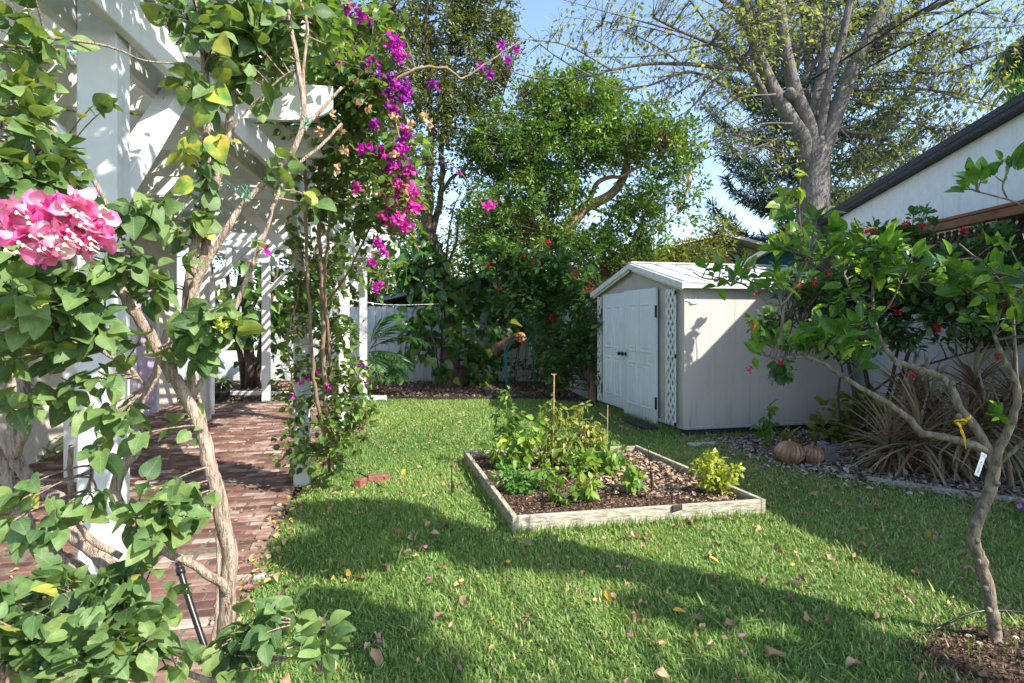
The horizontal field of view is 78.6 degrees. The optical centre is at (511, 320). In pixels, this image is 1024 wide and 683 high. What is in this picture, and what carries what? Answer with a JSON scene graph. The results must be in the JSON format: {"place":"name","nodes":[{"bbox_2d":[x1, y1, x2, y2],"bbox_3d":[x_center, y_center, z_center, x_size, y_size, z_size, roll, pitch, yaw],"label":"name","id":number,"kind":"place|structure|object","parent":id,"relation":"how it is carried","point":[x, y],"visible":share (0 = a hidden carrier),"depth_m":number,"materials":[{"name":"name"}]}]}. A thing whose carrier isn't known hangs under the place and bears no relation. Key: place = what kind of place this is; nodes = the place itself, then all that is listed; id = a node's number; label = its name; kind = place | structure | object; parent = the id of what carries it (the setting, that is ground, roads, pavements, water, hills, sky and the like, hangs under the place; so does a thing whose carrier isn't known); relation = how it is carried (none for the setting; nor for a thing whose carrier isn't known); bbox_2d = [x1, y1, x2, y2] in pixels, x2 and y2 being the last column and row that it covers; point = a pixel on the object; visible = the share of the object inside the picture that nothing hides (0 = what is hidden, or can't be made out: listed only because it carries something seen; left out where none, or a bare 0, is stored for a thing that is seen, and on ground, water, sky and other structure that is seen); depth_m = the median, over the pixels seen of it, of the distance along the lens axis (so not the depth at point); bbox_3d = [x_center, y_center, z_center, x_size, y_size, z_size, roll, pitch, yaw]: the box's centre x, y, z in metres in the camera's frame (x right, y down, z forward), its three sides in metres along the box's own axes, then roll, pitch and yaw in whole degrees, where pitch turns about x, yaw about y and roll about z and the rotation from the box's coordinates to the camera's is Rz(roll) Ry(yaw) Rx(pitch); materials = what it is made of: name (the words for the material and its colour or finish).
{"place":"outdoors","nodes":[
{"label":"outdoors","id":0,"kind":"place"},
{"bbox_2d":[0,400,330,682],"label":"brick patio","id":1,"kind":"structure","parent":0,"point":[260,512],"depth_m":5.74,"materials":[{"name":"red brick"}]},
{"bbox_2d":[0,0,186,682],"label":"bougainvillea shrub","id":2,"kind":"object","parent":1,"relation":"on","point":[53,215],"visible":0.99,"depth_m":1.36,"materials":[{"name":"green plant"}]},
{"bbox_2d":[0,0,399,682],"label":"pergola","id":3,"kind":"object","parent":1,"relation":"on","point":[126,158],"visible":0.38,"depth_m":3.40,"materials":[{"name":"white paint"}]},
{"bbox_2d":[209,248,231,413],"bbox_3d":[-4.275,0.166,9.130,0.388,2.425,0.126,0,0,20],"label":"downspout","id":4,"kind":"object","parent":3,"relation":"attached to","point":[224,274],"visible":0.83,"depth_m":9.16,"materials":[{"name":"white metal"}]},
{"bbox_2d":[3,0,520,479],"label":"bougainvillea vine","id":5,"kind":"object","parent":3,"relation":"attached to","point":[365,97],"visible":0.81,"depth_m":4.58,"materials":[{"name":"green plant"}]},
{"bbox_2d":[231,272,446,337],"bbox_3d":[-2.425,-0.165,11.323,1.902,1.090,5.117,0,0,18],"label":"clothesline","id":6,"kind":"object","parent":3,"relation":"attached to","point":[349,299],"visible":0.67,"depth_m":9.53,"materials":[{"name":"white metal"}]},
{"bbox_2d":[328,395,386,400],"bbox_3d":[-2.888,1.440,11.544,1.135,0.113,0.116,0,0,0],"label":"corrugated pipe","id":7,"kind":"object","parent":1,"relation":"on","point":[379,398],"visible":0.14,"depth_m":11.50,"materials":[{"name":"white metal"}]},
{"bbox_2d":[176,379,598,403],"bbox_3d":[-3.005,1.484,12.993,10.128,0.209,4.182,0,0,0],"label":"mulch","id":8,"kind":"object","parent":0,"point":[420,386],"visible":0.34,"depth_m":13.08,"materials":[{"name":"brown wood"}]},
{"bbox_2d":[215,258,312,389],"bbox_3d":[-5.560,-0.015,13.283,2.626,3.211,1.640,0,0,0],"label":"pothos covered tree","id":9,"kind":"object","parent":8,"relation":"on","point":[248,363],"visible":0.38,"depth_m":13.12,"materials":[{"name":"green plant"}]},
{"bbox_2d":[230,391,321,395],"bbox_3d":[-4.655,1.450,12.368,1.959,0.080,0.105,0,0,4],"label":"edging","id":10,"kind":"object","parent":8,"relation":"on","point":[255,393],"visible":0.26,"depth_m":12.36,"materials":[{"name":"white metal"}]},
{"bbox_2d":[315,314,432,386],"bbox_3d":[-2.688,0.688,12.418,2.171,1.639,1.557,0,0,-32],"label":"areca palm","id":11,"kind":"object","parent":8,"relation":"on","point":[380,362],"visible":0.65,"depth_m":12.24,"materials":[{"name":"green plant"}]},
{"bbox_2d":[177,306,587,398],"bbox_3d":[-3.542,0.556,14.943,11.517,1.828,3.145,0,0,19],"label":"board fence","id":12,"kind":"object","parent":8,"relation":"on","point":[230,358],"visible":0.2,"depth_m":15.10,"materials":[{"name":"white wood"}]},
{"bbox_2d":[469,322,549,383],"bbox_3d":[0.222,0.851,14.700,2.592,1.602,0.328,0,0,0],"label":"creeping vine","id":13,"kind":"object","parent":12,"relation":"attached to","point":[510,372],"visible":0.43,"depth_m":14.72,"materials":[{"name":"green plant"}]},
{"bbox_2d":[351,0,526,388],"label":"tall tree","id":14,"kind":"object","parent":8,"relation":"on","point":[447,110],"visible":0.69,"depth_m":13.66,"materials":[{"name":"green plant"}]},
{"bbox_2d":[391,227,589,386],"bbox_3d":[-0.222,-0.188,13.881,4.882,3.720,2.041,0,0,0],"label":"climbing vine","id":15,"kind":"object","parent":8,"relation":"on","point":[411,276],"visible":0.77,"depth_m":13.56,"materials":[{"name":"green plant"}]},
{"bbox_2d":[457,330,524,387],"bbox_3d":[-0.547,0.930,13.575,1.817,1.464,0.467,0,0,16],"label":"leaning trunk","id":16,"kind":"object","parent":8,"relation":"on","point":[463,375],"visible":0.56,"depth_m":13.40,"materials":[{"name":"brown plant"}]},
{"bbox_2d":[504,335,534,391],"bbox_3d":[0.091,0.910,13.049,0.800,1.197,0.342,0,0,-43],"label":"garden hose","id":17,"kind":"object","parent":8,"relation":"on","point":[511,342],"visible":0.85,"depth_m":13.01,"materials":[{"name":"teal rubber"}]},
{"bbox_2d":[470,236,606,401],"bbox_3d":[0.754,-0.077,11.862,3.310,3.224,1.425,0,0,35],"label":"red flowering shrub","id":18,"kind":"object","parent":8,"relation":"on","point":[535,286],"visible":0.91,"depth_m":11.66,"materials":[{"name":"green plant"}]},
{"bbox_2d":[448,57,713,375],"bbox_3d":[1.435,-2.087,13.723,5.633,7.356,3.241,0,0,-22],"label":"bushy tree","id":19,"kind":"object","parent":8,"relation":"on","point":[605,139],"visible":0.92,"depth_m":13.22,"materials":[{"name":"green plant"}]},
{"bbox_2d":[588,309,595,402],"bbox_3d":[1.460,0.650,11.380,0.110,1.700,0.110,0,0,-13],"label":"fence post","id":20,"kind":"object","parent":8,"relation":"on","point":[591,394],"visible":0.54,"depth_m":11.33,"materials":[{"name":"grey wood"}]},
{"bbox_2d":[176,331,864,526],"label":"ground","id":21,"kind":"structure","parent":0,"point":[297,493],"depth_m":8.30,"materials":[{"name":"soil"}]},
{"bbox_2d":[31,434,62,464],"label":"spider plant","id":22,"kind":"object","parent":21,"relation":"on","point":[54,449],"visible":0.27,"depth_m":6.80,"materials":[{"name":"green plant"}]},
{"bbox_2d":[0,220,176,470],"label":"house","id":23,"kind":"structure","parent":21,"relation":"on","point":[163,394],"depth_m":9.29,"materials":[{"name":"beige paint"}]},
{"bbox_2d":[137,290,155,415],"bbox_3d":[-5.632,0.450,9.600,0.062,2.100,0.860,0,0,-13],"label":"door","id":24,"kind":"structure","parent":23,"relation":"in","point":[145,364],"depth_m":9.59,"materials":[{"name":"purple paint"}]},
{"bbox_2d":[215,374,235,401],"bbox_3d":[-5.401,1.241,11.565,0.662,0.518,0.612,0,0,0],"label":"plant pot","id":25,"kind":"object","parent":21,"relation":"on","point":[222,389],"visible":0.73,"depth_m":11.46,"materials":[{"name":"black plastic"}]},
{"bbox_2d":[177,252,288,306],"bbox_3d":[-7.218,-1.660,16.959,4.882,6.386,3.044,0,0,0],"label":"background tree","id":26,"kind":"object","parent":21,"relation":"on","point":[240,279],"visible":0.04,"depth_m":17.10,"materials":[{"name":"green plant"}]},
{"bbox_2d":[280,192,448,314],"bbox_3d":[-4.083,-1.769,17.814,4.693,6.559,3.436,0,0,0],"label":"background tree","id":27,"kind":"object","parent":21,"relation":"on","point":[372,297],"visible":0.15,"depth_m":17.10,"materials":[{"name":"green plant"}]},
{"bbox_2d":[421,214,496,279],"bbox_3d":[-1.309,-0.892,18.546,3.366,4.816,2.484,0,0,-18],"label":"background tree","id":28,"kind":"object","parent":21,"relation":"on","point":[456,255],"visible":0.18,"depth_m":18.25,"materials":[{"name":"green plant"}]},
{"bbox_2d":[376,273,598,374],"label":"grey outbuilding","id":29,"kind":"structure","parent":21,"relation":"on","point":[484,283],"depth_m":17.02,"materials":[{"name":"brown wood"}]},
{"bbox_2d":[575,250,684,288],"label":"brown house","id":30,"kind":"structure","parent":21,"relation":"on","point":[605,272],"depth_m":18.28,"materials":[{"name":"brown"}]},
{"bbox_2d":[610,209,745,274],"bbox_3d":[4.458,-0.781,17.158,4.039,4.589,1.790,0,0,-11],"label":"background tree","id":31,"kind":"object","parent":21,"relation":"on","point":[677,255],"visible":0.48,"depth_m":17.10,"materials":[{"name":"green plant"}]},
{"bbox_2d":[652,232,766,263],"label":"tan house","id":32,"kind":"structure","parent":21,"relation":"on","point":[751,246],"depth_m":20.47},
{"bbox_2d":[590,262,851,436],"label":"garden shed","id":33,"kind":"structure","parent":21,"relation":"on","point":[672,357],"depth_m":8.32,"materials":[{"name":"beige plastic"}]},
{"bbox_2d":[601,293,623,408],"bbox_3d":[1.617,0.475,10.172,0.116,1.810,0.937,0,0,-13],"label":"door","id":34,"kind":"structure","parent":33,"relation":"in","point":[612,312],"depth_m":10.14,"materials":[{"name":"white plastic"}]},
{"bbox_2d":[621,288,657,421],"bbox_3d":[1.844,0.495,9.160,0.116,1.890,1.115,0,0,-13],"label":"door","id":35,"kind":"structure","parent":33,"relation":"in","point":[640,353],"depth_m":9.09,"materials":[{"name":"white plastic"}]},
{"bbox_2d":[685,299,697,305],"bbox_3d":[2.257,-0.221,7.855,0.129,0.080,0.126,0,0,-13],"label":"security camera","id":36,"kind":"object","parent":33,"relation":"attached to","point":[692,302],"visible":1,"depth_m":7.80,"materials":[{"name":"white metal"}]},
{"bbox_2d":[505,0,1023,270],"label":"grey tree","id":37,"kind":"object","parent":21,"relation":"on","point":[813,128],"visible":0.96,"depth_m":9.66,"materials":[{"name":"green plant"}]},
{"bbox_2d":[741,251,835,269],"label":"teal shed","id":38,"kind":"structure","parent":21,"relation":"on","point":[763,257],"depth_m":13.78,"materials":[{"name":"paint"}]},
{"bbox_2d":[765,169,821,256],"bbox_3d":[4.437,-0.409,9.644,1.138,3.820,0.560,0,0,-17],"label":"climbing vine","id":39,"kind":"object","parent":21,"relation":"on","point":[784,200],"visible":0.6,"depth_m":9.58,"materials":[{"name":"green plant"}]},
{"bbox_2d":[703,0,937,263],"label":"norfolk pine","id":40,"kind":"object","parent":21,"relation":"on","point":[758,205],"visible":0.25,"depth_m":20.16,"materials":[{"name":"green plant"}]},
{"bbox_2d":[766,145,915,261],"bbox_3d":[8.541,-1.335,15.483,4.288,5.715,2.474,0,0,0],"label":"background tree","id":41,"kind":"object","parent":21,"relation":"on","point":[837,202],"visible":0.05,"depth_m":15.53,"materials":[{"name":"green plant"}]},
{"bbox_2d":[817,92,1023,474],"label":"white building","id":42,"kind":"structure","parent":21,"relation":"on","point":[925,178],"depth_m":6.97,"materials":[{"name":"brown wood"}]},
{"bbox_2d":[980,34,1023,103],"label":"tree","id":43,"kind":"object","parent":21,"relation":"on","point":[1019,70],"visible":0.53,"depth_m":14.82,"materials":[{"name":"green plant"}]},
{"bbox_2d":[55,0,1023,306],"label":"sky","id":44,"kind":"structure","parent":0,"point":[536,12],"materials":[{"name":"blue"}]},
{"bbox_2d":[189,397,1023,682],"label":"lawn","id":45,"kind":"structure","parent":0,"point":[553,635],"depth_m":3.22,"materials":[{"name":"plant"}]},
{"bbox_2d":[175,562,207,646],"bbox_3d":[-0.916,1.126,1.855,0.331,0.751,0.035,0,0,39],"label":"irrigation riser","id":46,"kind":"object","parent":45,"relation":"on","point":[180,571],"visible":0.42,"depth_m":1.90,"materials":[{"name":"black plastic"}]},
{"bbox_2d":[86,0,355,682],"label":"bougainvillea shrub","id":47,"kind":"object","parent":45,"relation":"on","point":[237,33],"visible":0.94,"depth_m":1.56,"materials":[{"name":"green plant"}]},
{"bbox_2d":[222,178,256,207],"bbox_3d":[-0.725,-0.336,1.665,0.086,0.084,0.029,0,0,12],"label":"garden twine","id":48,"kind":"object","parent":47,"relation":"attached to","point":[245,195],"visible":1,"depth_m":1.66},
{"bbox_2d":[252,572,268,581],"bbox_3d":[-1.463,1.500,3.630,0.090,0.050,0.070,0,0,-29],"label":"paving stub","id":49,"kind":"object","parent":45,"relation":"on","point":[259,575],"visible":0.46,"depth_m":3.61,"materials":[{"name":"stone"}]},
{"bbox_2d":[279,674,290,682],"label":"fallen leaf","id":50,"kind":"object","parent":45,"relation":"on","point":[286,679],"visible":1,"depth_m":2.55,"materials":[{"name":"beige plant"}]},
{"bbox_2d":[354,477,366,488],"bbox_3d":[-1.354,1.465,5.591,0.080,0.100,0.120,0,0,16],"label":"loose brick","id":51,"kind":"object","parent":45,"relation":"on","point":[360,482],"visible":0.72,"depth_m":5.54,"materials":[{"name":"red brick"}]},
{"bbox_2d":[370,648,382,664],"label":"fallen leaf","id":52,"kind":"object","parent":45,"relation":"on","point":[376,655],"visible":1,"depth_m":2.73,"materials":[{"name":"beige plant"}]},
{"bbox_2d":[367,473,389,482],"bbox_3d":[-1.239,1.465,5.802,0.200,0.070,0.100,0,0,-17],"label":"loose brick","id":53,"kind":"object","parent":45,"relation":"on","point":[375,477],"visible":0.88,"depth_m":5.76,"materials":[{"name":"red brick"}]},
{"bbox_2d":[459,595,466,607],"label":"fallen leaf","id":54,"kind":"object","parent":45,"relation":"on","point":[462,600],"visible":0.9,"depth_m":3.27,"materials":[{"name":"beige plant"}]},
{"bbox_2d":[387,396,584,402],"bbox_3d":[-0.707,1.465,11.779,4.131,0.070,0.434,0,0,8],"label":"bed edging","id":55,"kind":"object","parent":45,"relation":"on","point":[483,397],"visible":0.63,"depth_m":11.70,"materials":[{"name":"grey wood"}]},
{"bbox_2d":[1,398,1022,682],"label":"leaf bits","id":56,"kind":"object","parent":45,"relation":"on","point":[267,554],"visible":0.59,"depth_m":4.06,"materials":[{"name":"brown plant"}]},
{"bbox_2d":[604,589,610,601],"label":"fallen leaf","id":57,"kind":"object","parent":45,"relation":"on","point":[607,593],"visible":1,"depth_m":3.31,"materials":[{"name":"yellow plant"}]},
{"bbox_2d":[463,445,765,533],"bbox_3d":[0.716,1.431,5.673,1.984,0.137,2.305,0,0,-13],"label":"raised bed","id":58,"kind":"object","parent":45,"relation":"on","point":[750,502],"visible":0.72,"depth_m":4.74,"materials":[{"name":"brown wood"}]},
{"bbox_2d":[488,386,526,455],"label":"tomato plant","id":59,"kind":"object","parent":58,"relation":"on","point":[510,420],"visible":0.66,"depth_m":6.27,"materials":[{"name":"green plant"}]},
{"bbox_2d":[479,410,549,470],"bbox_3d":[0.022,1.169,5.977,0.693,0.619,0.356,0,0,0],"label":"pepper plant","id":60,"kind":"object","parent":58,"relation":"on","point":[525,442],"visible":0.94,"depth_m":5.94,"materials":[{"name":"green plant"}]},
{"bbox_2d":[490,459,544,495],"bbox_3d":[0.059,1.413,5.218,0.496,0.509,0.299,0,0,0],"label":"mint patch","id":61,"kind":"object","parent":58,"relation":"on","point":[516,482],"visible":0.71,"depth_m":5.18,"materials":[{"name":"green plant"}]},
{"bbox_2d":[541,476,543,510],"bbox_3d":[0.233,1.327,4.729,0.025,0.306,0.020,0,0,0],"label":"drip stake","id":62,"kind":"object","parent":58,"relation":"on","point":[542,501],"visible":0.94,"depth_m":4.72,"materials":[{"name":"black plastic"}]},
{"bbox_2d":[529,448,567,491],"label":"pepper plant","id":63,"kind":"object","parent":58,"relation":"on","point":[548,478],"visible":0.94,"depth_m":5.24,"materials":[{"name":"green plant"}]},
{"bbox_2d":[552,373,556,466],"bbox_3d":[0.409,1.004,6.078,0.055,0.972,0.014,0,0,0],"label":"garden stake","id":64,"kind":"object","parent":58,"relation":"on","point":[553,413],"visible":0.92,"depth_m":6.07,"materials":[{"name":"brown wood"}]},
{"bbox_2d":[533,392,586,470],"bbox_3d":[0.432,1.138,6.107,0.622,0.885,0.343,0,0,0],"label":"tomato plant","id":65,"kind":"object","parent":58,"relation":"on","point":[561,423],"visible":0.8,"depth_m":6.08,"materials":[{"name":"green plant"}]},
{"bbox_2d":[547,487,579,505],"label":"weed seedling","id":66,"kind":"object","parent":58,"relation":"on","point":[561,497],"visible":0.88,"depth_m":4.89,"materials":[{"name":"green plant"}]},
{"bbox_2d":[559,444,602,478],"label":"pepper plant","id":67,"kind":"object","parent":58,"relation":"on","point":[588,455],"visible":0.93,"depth_m":5.68,"materials":[{"name":"green plant"}]},
{"bbox_2d":[568,470,603,502],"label":"pepper plant","id":68,"kind":"object","parent":58,"relation":"on","point":[590,491],"visible":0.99,"depth_m":4.94,"materials":[{"name":"green plant"}]},
{"bbox_2d":[565,400,608,464],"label":"tomato plant","id":69,"kind":"object","parent":58,"relation":"on","point":[592,433],"visible":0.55,"depth_m":6.15,"materials":[{"name":"green plant"}]},
{"bbox_2d":[472,450,742,514],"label":"bed mulch","id":70,"kind":"object","parent":58,"relation":"on","point":[691,483],"visible":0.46,"depth_m":5.26,"materials":[{"name":"brown wood"}]},
{"bbox_2d":[592,443,628,479],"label":"pepper plant","id":71,"kind":"object","parent":58,"relation":"on","point":[607,466],"visible":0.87,"depth_m":5.76,"materials":[{"name":"green plant"}]},
{"bbox_2d":[550,481,692,501],"bbox_3d":[0.895,1.407,5.085,1.278,0.062,0.405,0,0,-30],"label":"drip line","id":72,"kind":"object","parent":58,"relation":"on","point":[623,491],"visible":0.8,"depth_m":5.08,"materials":[{"name":"black plastic"}]},
{"bbox_2d":[620,458,647,493],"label":"pepper plant","id":73,"kind":"object","parent":58,"relation":"on","point":[636,484],"visible":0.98,"depth_m":5.13,"materials":[{"name":"green plant"}]},
{"bbox_2d":[647,446,653,491],"bbox_3d":[1.154,1.264,5.205,0.062,0.432,0.020,0,0,0],"label":"drip stake","id":74,"kind":"object","parent":58,"relation":"on","point":[651,481],"visible":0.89,"depth_m":5.20,"materials":[{"name":"black plastic"}]},
{"bbox_2d":[687,448,745,496],"bbox_3d":[1.669,1.260,5.118,0.474,0.459,0.293,0,0,0],"label":"basil plant","id":75,"kind":"object","parent":58,"relation":"on","point":[716,479],"visible":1,"depth_m":5.08,"materials":[{"name":"green plant"}]},
{"bbox_2d":[618,417,662,430],"bbox_3d":[1.889,1.480,8.931,0.420,0.070,0.950,0,0,-13],"label":"door step","id":76,"kind":"object","parent":45,"relation":"on","point":[642,425],"depth_m":8.74,"materials":[{"name":"grey wood"}]},
{"bbox_2d":[653,666,669,678],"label":"fallen leaf","id":77,"kind":"object","parent":45,"relation":"on","point":[661,672],"visible":1,"depth_m":2.56,"materials":[{"name":"beige plant"}]},
{"bbox_2d":[687,441,720,445],"bbox_3d":[2.302,1.490,7.500,0.400,0.040,0.120,0,0,-13],"label":"paver","id":78,"kind":"object","parent":45,"relation":"on","point":[698,443],"visible":0.6,"depth_m":7.45,"materials":[{"name":"grey stone"}]},
{"bbox_2d":[724,618,735,626],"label":"fallen leaf","id":79,"kind":"object","parent":45,"relation":"on","point":[728,622],"visible":1,"depth_m":3.03,"materials":[{"name":"brown plant"}]},
{"bbox_2d":[764,645,785,656],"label":"fallen leaf","id":80,"kind":"object","parent":45,"relation":"on","point":[769,651],"visible":1,"depth_m":2.77,"materials":[{"name":"brown plant"}]},
{"bbox_2d":[787,579,799,588],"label":"fallen leaf","id":81,"kind":"object","parent":45,"relation":"on","point":[794,582],"visible":0.97,"depth_m":3.50,"materials":[{"name":"brown plant"}]},
{"bbox_2d":[845,656,861,668],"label":"fallen leaf","id":82,"kind":"object","parent":45,"relation":"on","point":[851,661],"visible":1,"depth_m":2.69,"materials":[{"name":"beige plant"}]},
{"bbox_2d":[867,476,1023,503],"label":"bed edging","id":83,"kind":"object","parent":45,"relation":"on","point":[934,488],"visible":0.76,"depth_m":5.44,"materials":[{"name":"grey concrete"}]},
{"bbox_2d":[895,625,1023,682],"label":"soil patch","id":84,"kind":"object","parent":45,"relation":"on","point":[982,662],"visible":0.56,"depth_m":2.78,"materials":[{"name":"brown soil"}]},
{"bbox_2d":[692,142,1023,644],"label":"citrus tree","id":85,"kind":"object","parent":84,"relation":"on","point":[842,329],"visible":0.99,"depth_m":2.97,"materials":[{"name":"green plant"}]},
{"bbox_2d":[954,414,970,447],"bbox_3d":[2.098,0.515,2.919,0.063,0.159,0.108,0,0,22],"label":"ribbon","id":86,"kind":"object","parent":85,"relation":"attached to","point":[960,424],"visible":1,"depth_m":2.88,"materials":[{"name":"yellow fabric"}]},
{"bbox_2d":[974,452,986,476],"bbox_3d":[2.143,0.659,2.862,0.079,0.110,0.011,0,0,-22],"label":"plant tag","id":87,"kind":"object","parent":85,"relation":"hanging from","point":[983,456],"visible":1,"depth_m":2.86,"materials":[{"name":"white plastic"}]},
{"bbox_2d":[899,620,1023,682],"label":"soil crumbs","id":88,"kind":"object","parent":84,"relation":"on","point":[1008,678],"visible":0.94,"depth_m":2.80,"materials":[{"name":"brown soil"}]},
{"bbox_2d":[931,609,1023,659],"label":"drip hose","id":89,"kind":"object","parent":84,"relation":"on","point":[975,612],"visible":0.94,"depth_m":3.06,"materials":[{"name":"black plastic"}]},
{"bbox_2d":[1009,503,1023,521],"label":"periwinkle","id":90,"kind":"object","parent":45,"relation":"on","point":[1020,514],"visible":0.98,"depth_m":4.65,"materials":[{"name":"green plant"}]},
{"bbox_2d":[653,0,939,186],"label":"power line","id":91,"kind":"object","parent":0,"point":[894,27],"visible":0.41,"depth_m":9.54,"materials":[{"name":"black plastic"}]},
{"bbox_2d":[655,0,990,190],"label":"power line","id":92,"kind":"object","parent":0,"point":[947,23],"visible":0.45,"depth_m":9.51,"materials":[{"name":"black plastic"}]},
{"bbox_2d":[681,426,1023,511],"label":"leaf litter","id":93,"kind":"object","parent":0,"point":[846,464],"visible":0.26,"depth_m":6.18,"materials":[{"name":"brown plant"}]},
{"bbox_2d":[750,399,779,447],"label":"seedling","id":94,"kind":"object","parent":93,"relation":"on","point":[767,433],"visible":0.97,"depth_m":7.29,"materials":[{"name":"green plant"}]},
{"bbox_2d":[773,438,805,464],"bbox_3d":[2.891,1.369,6.523,0.308,0.271,0.308,0,0,0],"label":"ceramic pumpkin","id":95,"kind":"object","parent":93,"relation":"on","point":[790,451],"visible":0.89,"depth_m":6.42,"materials":[{"name":"ceramic"}]},
{"bbox_2d":[774,425,806,445],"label":"yellow weed","id":96,"kind":"object","parent":93,"relation":"on","point":[785,435],"visible":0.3,"depth_m":7.28,"materials":[{"name":"green plant"}]},
{"bbox_2d":[803,443,824,462],"bbox_3d":[3.132,1.394,6.531,0.248,0.220,0.248,0,0,0],"label":"ceramic pumpkin","id":97,"kind":"object","parent":93,"relation":"on","point":[814,453],"visible":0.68,"depth_m":6.45,"materials":[{"name":"ceramic"}]},
{"bbox_2d":[817,441,836,462],"bbox_3d":[3.302,1.385,6.562,0.146,0.210,0.129,0,0,-6],"label":"metal box","id":98,"kind":"object","parent":93,"relation":"on","point":[830,455],"visible":0.6,"depth_m":6.50,"materials":[{"name":"grey metal"}]},
{"bbox_2d":[806,383,887,446],"bbox_3d":[4.044,1.242,7.562,0.891,0.954,0.516,0,0,0],"label":"fishtail shrub","id":99,"kind":"object","parent":93,"relation":"on","point":[836,429],"visible":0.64,"depth_m":7.53,"materials":[{"name":"green plant"}]},
{"bbox_2d":[743,202,1023,439],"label":"red flowering shrub","id":100,"kind":"object","parent":93,"relation":"on","point":[919,302],"visible":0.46,"depth_m":6.47,"materials":[{"name":"green plant"}]},
{"bbox_2d":[828,342,995,487],"bbox_3d":[3.989,1.039,6.198,1.423,1.678,1.819,0,0,43],"label":"dracaena","id":101,"kind":"object","parent":93,"relation":"on","point":[900,439],"visible":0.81,"depth_m":6.01,"materials":[{"name":"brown plant"}]},
{"bbox_2d":[905,337,1023,491],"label":"dracaena","id":102,"kind":"object","parent":93,"relation":"on","point":[977,394],"visible":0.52,"depth_m":5.78,"materials":[{"name":"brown plant"}]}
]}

